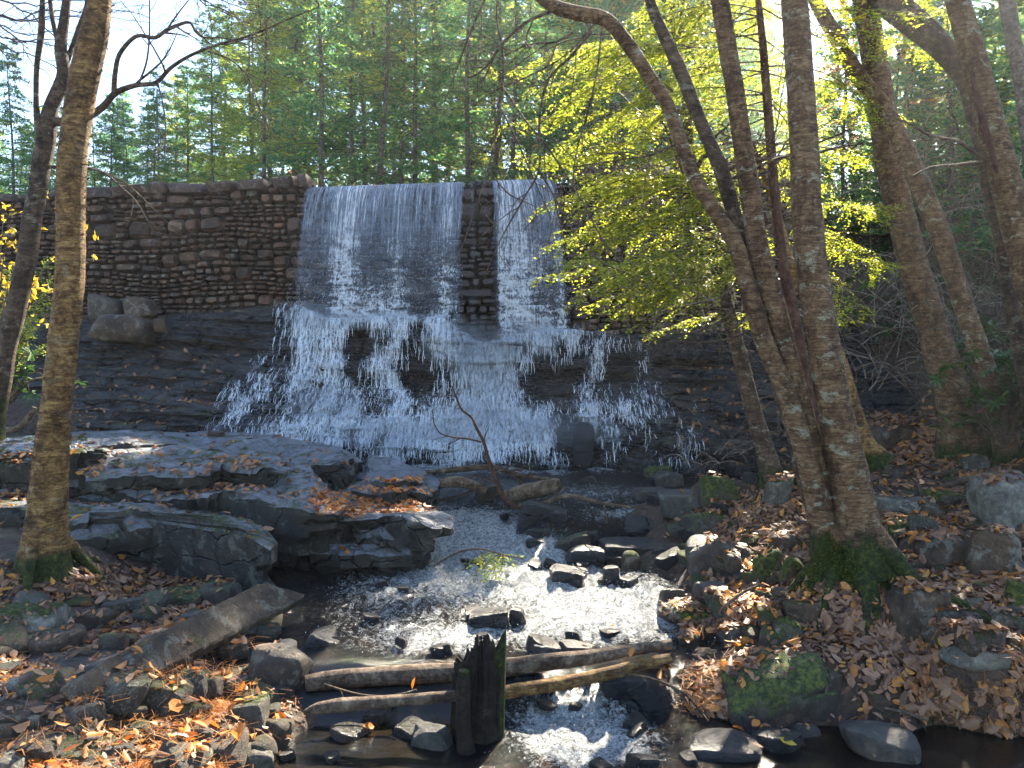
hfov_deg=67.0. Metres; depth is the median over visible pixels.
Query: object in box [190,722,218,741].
rock
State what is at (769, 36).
conifer
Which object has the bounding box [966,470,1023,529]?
boulder
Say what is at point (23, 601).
stone
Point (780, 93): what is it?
conifer
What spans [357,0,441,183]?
conifer
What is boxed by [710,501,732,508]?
stone
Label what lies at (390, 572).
stone
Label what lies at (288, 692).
rock
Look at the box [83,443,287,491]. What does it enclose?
rock slab
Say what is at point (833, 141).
conifer
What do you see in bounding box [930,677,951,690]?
fallen leaf
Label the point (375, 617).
stone
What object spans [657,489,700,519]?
rock
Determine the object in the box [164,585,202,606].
rock
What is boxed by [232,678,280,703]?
stone
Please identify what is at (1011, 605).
stone
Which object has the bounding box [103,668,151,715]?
stone
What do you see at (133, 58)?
sky
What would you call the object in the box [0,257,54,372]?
hemlock sapling
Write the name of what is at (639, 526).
rock
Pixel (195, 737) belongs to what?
stone
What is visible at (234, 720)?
stone
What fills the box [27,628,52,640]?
stone
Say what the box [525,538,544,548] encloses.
rock
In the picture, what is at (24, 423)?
branch
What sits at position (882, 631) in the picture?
fallen leaf
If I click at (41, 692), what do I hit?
stone
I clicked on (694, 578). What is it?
stone
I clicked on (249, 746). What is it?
rock
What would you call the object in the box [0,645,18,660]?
stone
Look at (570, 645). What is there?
rock
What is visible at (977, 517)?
stone
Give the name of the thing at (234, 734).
fallen leaf
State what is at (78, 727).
stone
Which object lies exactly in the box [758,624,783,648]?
stone
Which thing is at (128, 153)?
conifer
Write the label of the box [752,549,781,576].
rock
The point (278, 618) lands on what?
stone
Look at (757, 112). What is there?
conifer
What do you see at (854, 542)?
multi stem tree
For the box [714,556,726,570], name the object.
stone
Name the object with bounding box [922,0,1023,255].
young hemlock
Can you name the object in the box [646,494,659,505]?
stone
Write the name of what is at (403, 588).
stone
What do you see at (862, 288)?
bare shrub
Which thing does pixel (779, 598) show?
stone
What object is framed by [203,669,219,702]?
stone
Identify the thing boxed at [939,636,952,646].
fallen leaf
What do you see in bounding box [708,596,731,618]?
stone
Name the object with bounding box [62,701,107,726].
stone
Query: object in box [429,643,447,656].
stone
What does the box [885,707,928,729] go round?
branch
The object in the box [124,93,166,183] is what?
conifer
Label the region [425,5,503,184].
conifer
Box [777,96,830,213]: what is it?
conifer
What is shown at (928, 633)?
rock
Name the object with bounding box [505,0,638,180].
conifer
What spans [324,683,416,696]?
branch
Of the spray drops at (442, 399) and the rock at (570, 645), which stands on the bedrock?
the spray drops at (442, 399)
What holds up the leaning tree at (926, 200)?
on the ground
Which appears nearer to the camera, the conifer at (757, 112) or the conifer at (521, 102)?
the conifer at (757, 112)
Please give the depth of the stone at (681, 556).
6.59 m
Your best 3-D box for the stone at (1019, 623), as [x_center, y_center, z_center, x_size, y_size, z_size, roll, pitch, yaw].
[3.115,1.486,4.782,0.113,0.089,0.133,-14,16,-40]
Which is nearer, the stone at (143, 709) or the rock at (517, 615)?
the stone at (143, 709)
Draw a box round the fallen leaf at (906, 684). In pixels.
[900,681,909,688]
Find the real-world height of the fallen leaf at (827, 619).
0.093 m
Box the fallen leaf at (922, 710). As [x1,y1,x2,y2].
[918,705,930,716]
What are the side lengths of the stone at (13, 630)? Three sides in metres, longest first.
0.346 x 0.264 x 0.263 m
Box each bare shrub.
[611,240,855,366]
[655,409,790,488]
[732,202,1000,360]
[741,248,981,439]
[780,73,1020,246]
[836,231,1010,358]
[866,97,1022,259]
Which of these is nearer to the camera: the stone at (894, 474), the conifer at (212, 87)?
the stone at (894, 474)
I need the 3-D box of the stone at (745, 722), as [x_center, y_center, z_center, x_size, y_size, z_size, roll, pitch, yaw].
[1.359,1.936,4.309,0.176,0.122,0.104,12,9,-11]
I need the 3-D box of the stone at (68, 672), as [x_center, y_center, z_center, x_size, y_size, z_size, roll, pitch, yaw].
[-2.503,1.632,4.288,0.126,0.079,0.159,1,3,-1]
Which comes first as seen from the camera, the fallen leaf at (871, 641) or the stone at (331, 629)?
the fallen leaf at (871, 641)
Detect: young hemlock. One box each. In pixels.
[814,5,915,244]
[817,11,1023,153]
[824,21,973,258]
[836,0,1016,204]
[850,0,1022,226]
[909,0,1023,211]
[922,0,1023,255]
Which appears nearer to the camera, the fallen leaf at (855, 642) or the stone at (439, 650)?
the fallen leaf at (855, 642)
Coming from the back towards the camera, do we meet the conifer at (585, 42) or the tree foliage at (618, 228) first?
the conifer at (585, 42)
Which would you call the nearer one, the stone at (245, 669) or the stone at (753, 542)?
the stone at (245, 669)
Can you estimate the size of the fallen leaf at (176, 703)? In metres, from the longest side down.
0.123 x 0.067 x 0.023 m
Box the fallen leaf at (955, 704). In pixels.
[949,699,964,710]
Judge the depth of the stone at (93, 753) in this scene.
3.71 m
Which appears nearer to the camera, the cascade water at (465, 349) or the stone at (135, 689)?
the stone at (135, 689)
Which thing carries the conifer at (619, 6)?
on the ground
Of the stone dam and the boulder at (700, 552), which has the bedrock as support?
the stone dam
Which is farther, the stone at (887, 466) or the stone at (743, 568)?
the stone at (887, 466)
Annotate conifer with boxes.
[0,40,53,193]
[0,93,25,190]
[0,121,35,194]
[0,132,11,188]
[0,149,16,193]
[8,102,56,194]
[11,126,32,194]
[21,105,59,193]
[21,124,56,193]
[31,96,101,186]
[87,102,141,187]
[87,116,115,186]
[88,91,140,186]
[100,102,142,185]
[102,100,141,184]
[123,71,190,182]
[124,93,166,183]
[125,91,181,184]
[150,64,222,182]
[151,76,196,181]
[151,78,194,182]
[166,11,254,184]
[168,68,205,183]
[177,4,259,180]
[178,1,257,182]
[191,1,276,180]
[192,0,293,180]
[193,0,344,185]
[207,0,325,182]
[227,0,318,176]
[230,0,359,185]
[240,0,345,176]
[241,0,403,190]
[256,1,337,183]
[259,1,354,185]
[295,0,411,185]
[297,0,458,186]
[299,0,425,184]
[316,12,397,185]
[319,4,411,184]
[323,0,430,184]
[335,0,437,184]
[348,0,480,185]
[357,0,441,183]
[386,0,504,183]
[389,0,486,181]
[392,0,474,181]
[397,2,464,176]
[405,0,555,181]
[417,0,566,186]
[419,0,510,185]
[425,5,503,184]
[444,0,542,179]
[449,0,525,171]
[469,0,566,179]
[491,0,569,179]
[491,0,572,181]
[498,3,578,182]
[504,1,584,182]
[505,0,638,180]
[519,0,697,180]
[522,0,583,182]
[523,0,657,165]
[536,0,702,169]
[544,0,719,182]
[578,0,744,168]
[610,1,697,159]
[653,1,764,168]
[654,23,763,156]
[691,0,783,149]
[700,6,759,146]
[707,0,786,159]
[710,17,784,153]
[728,12,784,154]
[738,1,788,161]
[760,44,828,157]
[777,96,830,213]
[814,69,849,211]
[814,77,848,210]
[816,0,859,203]
[855,88,872,207]
[856,36,900,193]
[932,14,979,192]
[986,0,1023,133]
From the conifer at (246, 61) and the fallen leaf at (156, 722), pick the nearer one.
the fallen leaf at (156, 722)
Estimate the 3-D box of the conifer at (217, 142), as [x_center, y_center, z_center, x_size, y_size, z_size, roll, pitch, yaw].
[-11.655,-9.280,30.513,3.657,11.543,3.882,1,0,-9]
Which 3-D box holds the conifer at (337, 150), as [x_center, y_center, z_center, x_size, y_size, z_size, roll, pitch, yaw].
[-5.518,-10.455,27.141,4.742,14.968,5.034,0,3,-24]
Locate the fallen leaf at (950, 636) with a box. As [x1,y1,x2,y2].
[940,633,953,639]
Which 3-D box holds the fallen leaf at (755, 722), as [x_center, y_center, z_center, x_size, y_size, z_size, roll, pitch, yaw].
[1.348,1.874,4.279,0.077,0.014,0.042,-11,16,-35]
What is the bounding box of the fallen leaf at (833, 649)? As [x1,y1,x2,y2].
[827,646,840,652]
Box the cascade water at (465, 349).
[213,305,691,472]
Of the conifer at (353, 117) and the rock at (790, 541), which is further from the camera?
the conifer at (353, 117)
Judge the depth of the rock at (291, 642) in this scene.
4.94 m
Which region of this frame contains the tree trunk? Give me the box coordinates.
[753,144,893,472]
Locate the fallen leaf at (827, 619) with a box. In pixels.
[823,614,833,627]
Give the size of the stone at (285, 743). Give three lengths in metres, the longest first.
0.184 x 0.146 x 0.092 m
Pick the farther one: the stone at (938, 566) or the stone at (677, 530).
the stone at (677, 530)
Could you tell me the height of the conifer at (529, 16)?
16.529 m
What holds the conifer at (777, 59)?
on the ground
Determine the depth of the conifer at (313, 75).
28.68 m
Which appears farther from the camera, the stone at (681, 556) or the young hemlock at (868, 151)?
the young hemlock at (868, 151)
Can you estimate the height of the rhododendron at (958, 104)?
3.120 m
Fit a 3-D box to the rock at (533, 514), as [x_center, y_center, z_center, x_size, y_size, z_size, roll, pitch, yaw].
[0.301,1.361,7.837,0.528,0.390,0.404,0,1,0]
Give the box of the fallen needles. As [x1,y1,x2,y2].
[0,596,1023,767]
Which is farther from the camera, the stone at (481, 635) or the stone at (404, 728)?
the stone at (481, 635)
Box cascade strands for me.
[205,303,704,470]
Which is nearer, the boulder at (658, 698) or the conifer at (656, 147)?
the boulder at (658, 698)
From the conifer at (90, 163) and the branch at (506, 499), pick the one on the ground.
the conifer at (90, 163)
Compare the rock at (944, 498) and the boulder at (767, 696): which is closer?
the boulder at (767, 696)
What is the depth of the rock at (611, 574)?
6.30 m
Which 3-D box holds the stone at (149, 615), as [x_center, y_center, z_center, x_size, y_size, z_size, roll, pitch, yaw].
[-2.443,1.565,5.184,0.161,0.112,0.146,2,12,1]
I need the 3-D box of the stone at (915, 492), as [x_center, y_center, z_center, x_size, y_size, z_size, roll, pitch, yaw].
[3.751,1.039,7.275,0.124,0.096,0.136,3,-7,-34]
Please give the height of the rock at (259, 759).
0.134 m
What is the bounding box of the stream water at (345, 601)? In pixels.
[201,463,1023,767]
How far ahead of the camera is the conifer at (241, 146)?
38.91 m
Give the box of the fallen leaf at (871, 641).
[866,637,875,643]
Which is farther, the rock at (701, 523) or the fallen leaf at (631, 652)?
the rock at (701, 523)
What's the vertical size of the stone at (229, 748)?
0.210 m
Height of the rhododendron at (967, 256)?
1.808 m
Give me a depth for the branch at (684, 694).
4.44 m
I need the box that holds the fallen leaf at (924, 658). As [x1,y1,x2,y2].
[917,654,933,662]
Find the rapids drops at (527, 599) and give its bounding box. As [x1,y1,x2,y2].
[302,486,731,767]
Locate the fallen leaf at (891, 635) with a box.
[888,625,896,640]
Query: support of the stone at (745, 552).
on the ground
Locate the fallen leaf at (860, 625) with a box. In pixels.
[855,620,865,631]
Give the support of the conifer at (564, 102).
on the ground
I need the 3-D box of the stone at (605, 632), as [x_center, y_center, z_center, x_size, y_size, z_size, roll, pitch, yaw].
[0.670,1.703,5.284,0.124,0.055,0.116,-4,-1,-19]
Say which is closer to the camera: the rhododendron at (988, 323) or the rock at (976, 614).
the rock at (976, 614)
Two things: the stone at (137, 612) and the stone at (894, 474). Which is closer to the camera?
the stone at (137, 612)
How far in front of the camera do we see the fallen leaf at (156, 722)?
3.94 m
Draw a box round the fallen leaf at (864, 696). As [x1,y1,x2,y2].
[861,692,867,702]
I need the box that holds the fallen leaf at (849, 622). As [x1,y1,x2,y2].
[841,615,853,631]
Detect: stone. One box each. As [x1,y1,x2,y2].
[0,615,28,654]
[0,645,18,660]
[0,661,21,670]
[0,722,25,744]
[3,597,13,602]
[10,730,66,759]
[12,590,52,602]
[13,674,35,698]
[14,598,29,603]
[18,669,65,700]
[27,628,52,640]
[28,624,88,654]
[46,693,107,731]
[56,727,128,762]
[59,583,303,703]
[61,667,74,678]
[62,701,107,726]
[62,717,101,734]
[66,597,94,607]
[71,648,100,655]
[94,598,118,605]
[95,597,144,612]
[97,633,129,650]
[98,739,135,754]
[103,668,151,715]
[114,717,126,727]
[125,705,147,719]
[128,633,136,645]
[128,719,149,734]
[129,590,169,611]
[132,605,161,623]
[132,609,164,617]
[137,750,153,760]
[143,679,193,708]
[148,707,161,717]
[153,758,170,767]
[157,737,206,767]
[160,700,212,723]
[161,669,207,701]
[171,721,199,742]
[189,608,202,611]
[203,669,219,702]
[207,676,226,700]
[209,722,248,767]
[213,715,237,724]
[216,645,227,658]
[220,667,240,676]
[223,642,248,660]
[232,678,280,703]
[242,665,248,671]
[250,733,277,757]
[256,622,279,640]
[265,718,293,739]
[267,614,282,624]
[269,702,280,715]
[275,734,294,751]
[278,748,295,760]
[312,625,336,635]
[324,750,339,763]
[330,721,370,742]
[362,711,382,723]
[363,612,379,621]
[370,580,387,587]
[376,707,391,721]
[377,567,397,576]
[393,715,422,740]
[394,636,407,648]
[397,585,410,591]
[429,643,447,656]
[442,644,454,655]
[460,558,470,562]
[464,604,480,622]
[468,559,484,566]
[474,632,487,639]
[475,485,498,500]
[499,513,508,520]
[525,528,550,537]
[526,633,559,653]
[528,558,541,569]
[538,698,556,711]
[543,558,556,569]
[554,534,590,551]
[563,531,572,536]
[565,631,581,640]
[568,701,582,710]
[572,530,588,535]
[576,561,586,567]
[588,756,610,767]
[589,530,598,540]
[597,576,608,586]
[599,628,620,637]
[606,557,620,568]
[619,576,638,588]
[622,711,646,729]
[625,753,659,767]
[627,722,644,738]
[643,479,655,485]
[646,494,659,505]
[652,549,668,554]
[654,546,680,569]
[657,605,673,622]
[666,522,679,533]
[669,522,686,537]
[677,551,685,564]
[678,542,686,549]
[678,634,698,647]
[679,622,702,635]
[679,749,698,765]
[682,527,701,542]
[689,574,709,588]
[703,591,733,606]
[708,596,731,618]
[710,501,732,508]
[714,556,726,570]
[722,504,732,513]
[722,552,741,573]
[725,464,748,474]
[729,645,748,650]
[733,545,752,560]
[733,571,741,581]
[738,715,767,734]
[740,535,759,547]
[740,565,752,572]
[741,472,757,484]
[742,572,768,583]
[742,624,759,642]
[749,524,760,530]
[751,726,802,753]
[754,590,772,599]
[757,606,780,626]
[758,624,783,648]
[767,542,775,548]
[767,575,779,586]
[770,586,790,594]
[773,594,789,605]
[880,470,901,479]
[883,465,893,468]
[901,489,919,495]
[903,553,925,568]
[906,515,938,532]
[921,506,944,519]
[928,563,945,569]
[934,609,960,618]
[941,476,956,482]
[948,627,1005,656]
[959,515,976,524]
[965,596,983,604]
[966,524,988,529]
[970,514,981,522]
[972,582,990,588]
[1005,638,1023,654]
[1006,602,1015,611]
[1011,614,1023,630]
[1015,606,1023,613]
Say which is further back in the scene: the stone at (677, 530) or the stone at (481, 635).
the stone at (677, 530)
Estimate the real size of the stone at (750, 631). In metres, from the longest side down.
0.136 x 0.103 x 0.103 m
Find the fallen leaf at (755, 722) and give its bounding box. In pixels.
[752,719,760,725]
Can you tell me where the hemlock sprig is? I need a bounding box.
[467,552,523,581]
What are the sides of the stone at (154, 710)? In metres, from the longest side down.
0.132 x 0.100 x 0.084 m
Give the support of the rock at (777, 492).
on the ground
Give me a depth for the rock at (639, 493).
8.75 m
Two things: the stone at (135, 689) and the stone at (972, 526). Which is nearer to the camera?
the stone at (135, 689)
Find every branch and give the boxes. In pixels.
[6,406,36,432]
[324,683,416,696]
[430,463,552,500]
[432,410,481,444]
[433,548,524,572]
[438,467,511,500]
[439,386,519,510]
[518,491,647,522]
[616,672,708,721]
[721,583,763,622]
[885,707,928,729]
[910,465,1007,478]
[933,472,1023,489]
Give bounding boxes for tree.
[0,0,318,440]
[12,0,114,590]
[428,0,992,635]
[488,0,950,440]
[561,0,867,488]
[808,1,1021,465]
[839,0,1023,463]
[851,0,991,461]
[876,0,1023,326]
[894,35,960,217]
[998,0,1023,172]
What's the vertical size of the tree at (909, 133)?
3.045 m
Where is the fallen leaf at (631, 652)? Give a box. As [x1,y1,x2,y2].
[628,647,633,656]
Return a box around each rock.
[0,750,30,767]
[6,677,18,692]
[24,642,119,674]
[82,644,154,673]
[131,732,145,743]
[144,721,172,744]
[147,747,212,763]
[153,318,167,333]
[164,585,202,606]
[180,610,200,619]
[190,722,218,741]
[200,578,242,604]
[207,430,224,436]
[224,667,247,696]
[228,694,269,733]
[244,749,274,767]
[247,737,251,755]
[272,686,295,701]
[273,638,296,647]
[304,630,338,647]
[411,721,452,750]
[468,607,508,628]
[509,606,525,626]
[516,501,566,533]
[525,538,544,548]
[532,642,563,654]
[549,563,587,587]
[559,639,590,650]
[565,544,606,566]
[598,536,653,564]
[603,565,619,586]
[621,550,640,571]
[624,515,655,536]
[631,486,664,501]
[643,465,671,477]
[653,470,683,486]
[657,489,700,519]
[658,588,683,604]
[666,600,708,622]
[681,511,724,534]
[692,580,725,600]
[698,475,738,507]
[716,626,741,644]
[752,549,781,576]
[762,476,792,504]
[770,533,804,555]
[773,616,803,640]
[778,556,802,585]
[782,596,821,623]
[789,723,820,737]
[796,690,839,721]
[823,666,842,692]
[870,423,915,448]
[875,495,939,514]
[881,517,908,536]
[893,532,906,547]
[919,488,965,508]
[921,623,947,648]
[939,644,1011,671]
[957,606,1011,621]
[960,455,989,468]
[988,613,1013,631]
[1004,579,1023,606]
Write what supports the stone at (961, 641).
on the ground
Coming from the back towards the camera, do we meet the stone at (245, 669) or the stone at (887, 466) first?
the stone at (887, 466)
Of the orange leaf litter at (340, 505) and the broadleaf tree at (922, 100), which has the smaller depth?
the orange leaf litter at (340, 505)
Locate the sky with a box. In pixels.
[0,0,1022,216]
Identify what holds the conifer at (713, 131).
on the ground
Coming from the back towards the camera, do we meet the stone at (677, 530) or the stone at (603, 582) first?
the stone at (677, 530)
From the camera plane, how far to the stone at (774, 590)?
5.33 m
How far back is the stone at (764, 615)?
5.03 m
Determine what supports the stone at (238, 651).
on the ground
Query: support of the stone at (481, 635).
in the stream water at (345, 601)
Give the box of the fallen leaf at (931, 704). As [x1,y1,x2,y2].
[923,695,940,710]
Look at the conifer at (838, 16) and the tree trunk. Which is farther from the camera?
the conifer at (838, 16)
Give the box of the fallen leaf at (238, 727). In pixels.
[234,721,243,741]
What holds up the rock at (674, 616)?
on the ground
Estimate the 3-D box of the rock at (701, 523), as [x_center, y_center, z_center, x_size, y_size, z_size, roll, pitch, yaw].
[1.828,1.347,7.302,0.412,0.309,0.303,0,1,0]
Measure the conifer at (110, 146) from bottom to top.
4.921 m
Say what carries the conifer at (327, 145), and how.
on the ground
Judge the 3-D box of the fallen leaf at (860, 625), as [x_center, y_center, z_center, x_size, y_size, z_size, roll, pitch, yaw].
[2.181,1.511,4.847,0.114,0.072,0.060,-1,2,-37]
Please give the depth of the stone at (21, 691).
3.98 m
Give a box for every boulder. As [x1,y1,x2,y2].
[0,602,71,631]
[0,696,67,730]
[69,606,119,631]
[70,742,143,767]
[87,294,122,322]
[88,314,158,345]
[123,297,157,318]
[133,627,202,666]
[248,643,314,690]
[572,422,594,469]
[600,668,673,712]
[685,535,735,575]
[687,728,761,762]
[720,649,828,724]
[838,719,921,764]
[885,581,950,643]
[899,532,965,568]
[964,528,1021,575]
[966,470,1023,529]
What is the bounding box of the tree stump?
[450,629,505,755]
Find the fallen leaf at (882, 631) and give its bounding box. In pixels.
[877,627,890,636]
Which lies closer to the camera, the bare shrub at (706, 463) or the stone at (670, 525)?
the stone at (670, 525)
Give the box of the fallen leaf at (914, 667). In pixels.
[909,662,916,673]
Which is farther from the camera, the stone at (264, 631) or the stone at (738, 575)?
the stone at (738, 575)
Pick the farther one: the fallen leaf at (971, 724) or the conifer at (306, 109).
the conifer at (306, 109)
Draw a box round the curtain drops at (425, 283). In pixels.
[287,201,570,323]
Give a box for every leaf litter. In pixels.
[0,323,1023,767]
[0,461,997,767]
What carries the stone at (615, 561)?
in the stream water at (345, 601)
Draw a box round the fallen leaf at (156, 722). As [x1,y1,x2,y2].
[151,720,161,725]
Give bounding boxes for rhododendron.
[9,347,87,404]
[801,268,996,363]
[820,75,1022,219]
[820,135,982,222]
[820,155,985,259]
[821,97,1019,237]
[823,213,888,262]
[836,234,1000,324]
[911,317,1019,406]
[928,349,1023,446]
[944,412,1023,460]
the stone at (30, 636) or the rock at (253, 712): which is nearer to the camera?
the rock at (253, 712)
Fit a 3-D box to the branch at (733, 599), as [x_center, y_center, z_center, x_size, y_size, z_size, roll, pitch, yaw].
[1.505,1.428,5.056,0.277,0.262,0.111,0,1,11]
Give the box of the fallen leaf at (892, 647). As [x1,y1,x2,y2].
[886,645,895,650]
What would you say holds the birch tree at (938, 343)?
on the ground
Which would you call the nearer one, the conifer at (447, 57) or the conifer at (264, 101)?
the conifer at (264, 101)
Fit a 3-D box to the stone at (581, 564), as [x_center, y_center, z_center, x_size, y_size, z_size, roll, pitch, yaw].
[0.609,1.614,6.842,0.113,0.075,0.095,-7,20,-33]
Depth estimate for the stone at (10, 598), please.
5.28 m
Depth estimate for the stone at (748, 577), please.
5.82 m
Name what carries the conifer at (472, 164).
on the ground
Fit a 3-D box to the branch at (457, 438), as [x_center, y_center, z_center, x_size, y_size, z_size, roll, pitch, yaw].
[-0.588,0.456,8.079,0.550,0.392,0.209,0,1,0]
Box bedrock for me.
[0,295,919,474]
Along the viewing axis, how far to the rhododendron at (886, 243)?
12.67 m
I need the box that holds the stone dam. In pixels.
[0,156,800,340]
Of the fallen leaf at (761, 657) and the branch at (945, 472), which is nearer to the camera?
the fallen leaf at (761, 657)
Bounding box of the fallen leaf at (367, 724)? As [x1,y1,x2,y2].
[363,722,373,728]
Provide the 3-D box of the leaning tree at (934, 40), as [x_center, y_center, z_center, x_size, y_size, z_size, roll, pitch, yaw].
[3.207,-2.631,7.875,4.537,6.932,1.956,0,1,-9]
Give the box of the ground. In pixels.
[0,216,1023,766]
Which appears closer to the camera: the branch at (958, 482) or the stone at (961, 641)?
the stone at (961, 641)
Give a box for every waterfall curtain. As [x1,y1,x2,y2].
[301,182,464,328]
[491,179,565,340]
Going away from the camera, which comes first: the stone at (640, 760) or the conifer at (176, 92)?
the stone at (640, 760)
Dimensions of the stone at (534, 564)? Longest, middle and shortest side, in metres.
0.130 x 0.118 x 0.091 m
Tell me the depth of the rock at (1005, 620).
4.74 m
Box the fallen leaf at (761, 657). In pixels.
[756,654,764,660]
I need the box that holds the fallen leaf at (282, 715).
[278,711,287,718]
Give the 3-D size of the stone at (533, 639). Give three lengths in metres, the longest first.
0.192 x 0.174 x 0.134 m
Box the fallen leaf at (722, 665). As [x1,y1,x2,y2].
[718,661,732,670]
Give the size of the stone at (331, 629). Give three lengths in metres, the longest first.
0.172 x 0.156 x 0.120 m
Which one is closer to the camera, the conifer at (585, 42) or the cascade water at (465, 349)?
the cascade water at (465, 349)
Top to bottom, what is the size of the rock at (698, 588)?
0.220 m
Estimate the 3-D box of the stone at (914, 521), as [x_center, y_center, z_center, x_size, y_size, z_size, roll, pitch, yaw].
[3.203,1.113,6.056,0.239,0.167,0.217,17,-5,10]
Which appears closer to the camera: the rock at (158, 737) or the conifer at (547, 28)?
the rock at (158, 737)
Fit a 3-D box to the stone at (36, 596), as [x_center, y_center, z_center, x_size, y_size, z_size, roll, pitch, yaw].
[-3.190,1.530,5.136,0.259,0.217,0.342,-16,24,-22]
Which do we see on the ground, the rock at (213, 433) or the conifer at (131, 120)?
the conifer at (131, 120)
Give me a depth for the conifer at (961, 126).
16.74 m
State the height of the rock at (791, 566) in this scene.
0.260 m
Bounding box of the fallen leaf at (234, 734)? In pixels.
[230,731,238,740]
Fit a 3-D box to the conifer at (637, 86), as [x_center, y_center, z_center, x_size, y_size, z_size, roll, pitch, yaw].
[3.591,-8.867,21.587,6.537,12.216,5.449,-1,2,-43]
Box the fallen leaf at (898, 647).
[893,645,902,650]
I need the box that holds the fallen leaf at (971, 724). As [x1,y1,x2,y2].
[961,718,979,730]
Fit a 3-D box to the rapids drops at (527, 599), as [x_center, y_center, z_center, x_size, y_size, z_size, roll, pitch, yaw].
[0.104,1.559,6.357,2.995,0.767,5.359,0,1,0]
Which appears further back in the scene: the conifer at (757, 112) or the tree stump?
the conifer at (757, 112)
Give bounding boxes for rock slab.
[0,435,111,498]
[0,496,277,590]
[70,430,362,490]
[78,460,348,555]
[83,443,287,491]
[272,485,453,574]
[351,455,440,507]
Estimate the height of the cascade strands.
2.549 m
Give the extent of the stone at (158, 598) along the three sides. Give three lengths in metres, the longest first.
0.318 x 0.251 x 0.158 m
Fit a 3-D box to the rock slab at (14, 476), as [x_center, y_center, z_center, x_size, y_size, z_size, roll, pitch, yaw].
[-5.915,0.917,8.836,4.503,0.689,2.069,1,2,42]
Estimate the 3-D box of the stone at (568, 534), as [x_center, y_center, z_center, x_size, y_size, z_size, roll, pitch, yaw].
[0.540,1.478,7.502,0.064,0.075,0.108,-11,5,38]
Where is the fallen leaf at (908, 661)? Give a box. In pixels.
[902,658,916,667]
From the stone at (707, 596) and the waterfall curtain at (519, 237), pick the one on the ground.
the stone at (707, 596)
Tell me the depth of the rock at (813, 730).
4.31 m
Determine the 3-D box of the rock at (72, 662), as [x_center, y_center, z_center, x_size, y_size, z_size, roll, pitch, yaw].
[-2.648,1.648,4.607,0.625,0.112,0.412,0,1,13]
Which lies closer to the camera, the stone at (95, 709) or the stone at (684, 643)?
the stone at (95, 709)
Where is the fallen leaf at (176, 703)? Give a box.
[168,698,183,711]
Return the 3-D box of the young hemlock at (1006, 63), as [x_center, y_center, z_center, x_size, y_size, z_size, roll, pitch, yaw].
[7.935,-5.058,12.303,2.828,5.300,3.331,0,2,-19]
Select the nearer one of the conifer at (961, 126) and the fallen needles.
the fallen needles
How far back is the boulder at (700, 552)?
6.16 m
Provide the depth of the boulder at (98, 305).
12.83 m
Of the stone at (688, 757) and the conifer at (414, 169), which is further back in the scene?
the conifer at (414, 169)
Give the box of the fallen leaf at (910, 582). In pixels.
[904,579,916,585]
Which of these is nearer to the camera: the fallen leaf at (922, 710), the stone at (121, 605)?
the fallen leaf at (922, 710)
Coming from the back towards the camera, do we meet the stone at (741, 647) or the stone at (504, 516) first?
the stone at (504, 516)
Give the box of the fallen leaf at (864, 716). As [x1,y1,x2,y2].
[860,713,867,719]
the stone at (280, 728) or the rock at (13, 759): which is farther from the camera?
the stone at (280, 728)
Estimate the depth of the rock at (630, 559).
6.77 m
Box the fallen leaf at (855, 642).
[848,637,859,647]
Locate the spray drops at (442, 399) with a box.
[204,299,702,472]
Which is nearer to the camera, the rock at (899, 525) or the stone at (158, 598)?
the stone at (158, 598)
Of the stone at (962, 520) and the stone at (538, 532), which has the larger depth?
the stone at (538, 532)
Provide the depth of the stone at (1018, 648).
4.49 m
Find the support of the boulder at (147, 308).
on the boulder at (123, 328)
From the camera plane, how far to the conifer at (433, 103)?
24.68 m
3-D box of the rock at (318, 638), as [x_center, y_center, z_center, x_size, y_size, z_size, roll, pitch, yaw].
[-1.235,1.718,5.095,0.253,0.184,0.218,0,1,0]
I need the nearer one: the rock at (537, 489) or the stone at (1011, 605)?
the stone at (1011, 605)
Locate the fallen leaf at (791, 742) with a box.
[779,737,796,744]
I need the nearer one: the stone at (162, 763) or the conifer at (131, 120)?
the stone at (162, 763)
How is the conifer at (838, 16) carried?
on the ground
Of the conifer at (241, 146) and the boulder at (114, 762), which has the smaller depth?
the boulder at (114, 762)
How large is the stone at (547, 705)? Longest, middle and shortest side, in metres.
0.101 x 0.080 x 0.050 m
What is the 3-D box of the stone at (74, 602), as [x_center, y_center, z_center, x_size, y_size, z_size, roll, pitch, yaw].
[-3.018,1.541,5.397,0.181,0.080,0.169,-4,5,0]
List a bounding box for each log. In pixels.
[303,690,455,714]
[305,640,672,690]
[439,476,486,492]
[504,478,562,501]
[505,653,671,698]
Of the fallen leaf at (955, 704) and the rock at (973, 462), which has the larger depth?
the rock at (973, 462)
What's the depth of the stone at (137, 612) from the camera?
5.15 m
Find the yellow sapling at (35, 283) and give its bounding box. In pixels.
[0,193,106,328]
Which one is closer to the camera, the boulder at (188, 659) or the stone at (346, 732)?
the stone at (346, 732)
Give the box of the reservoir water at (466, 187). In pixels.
[323,183,569,192]
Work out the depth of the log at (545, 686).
4.58 m

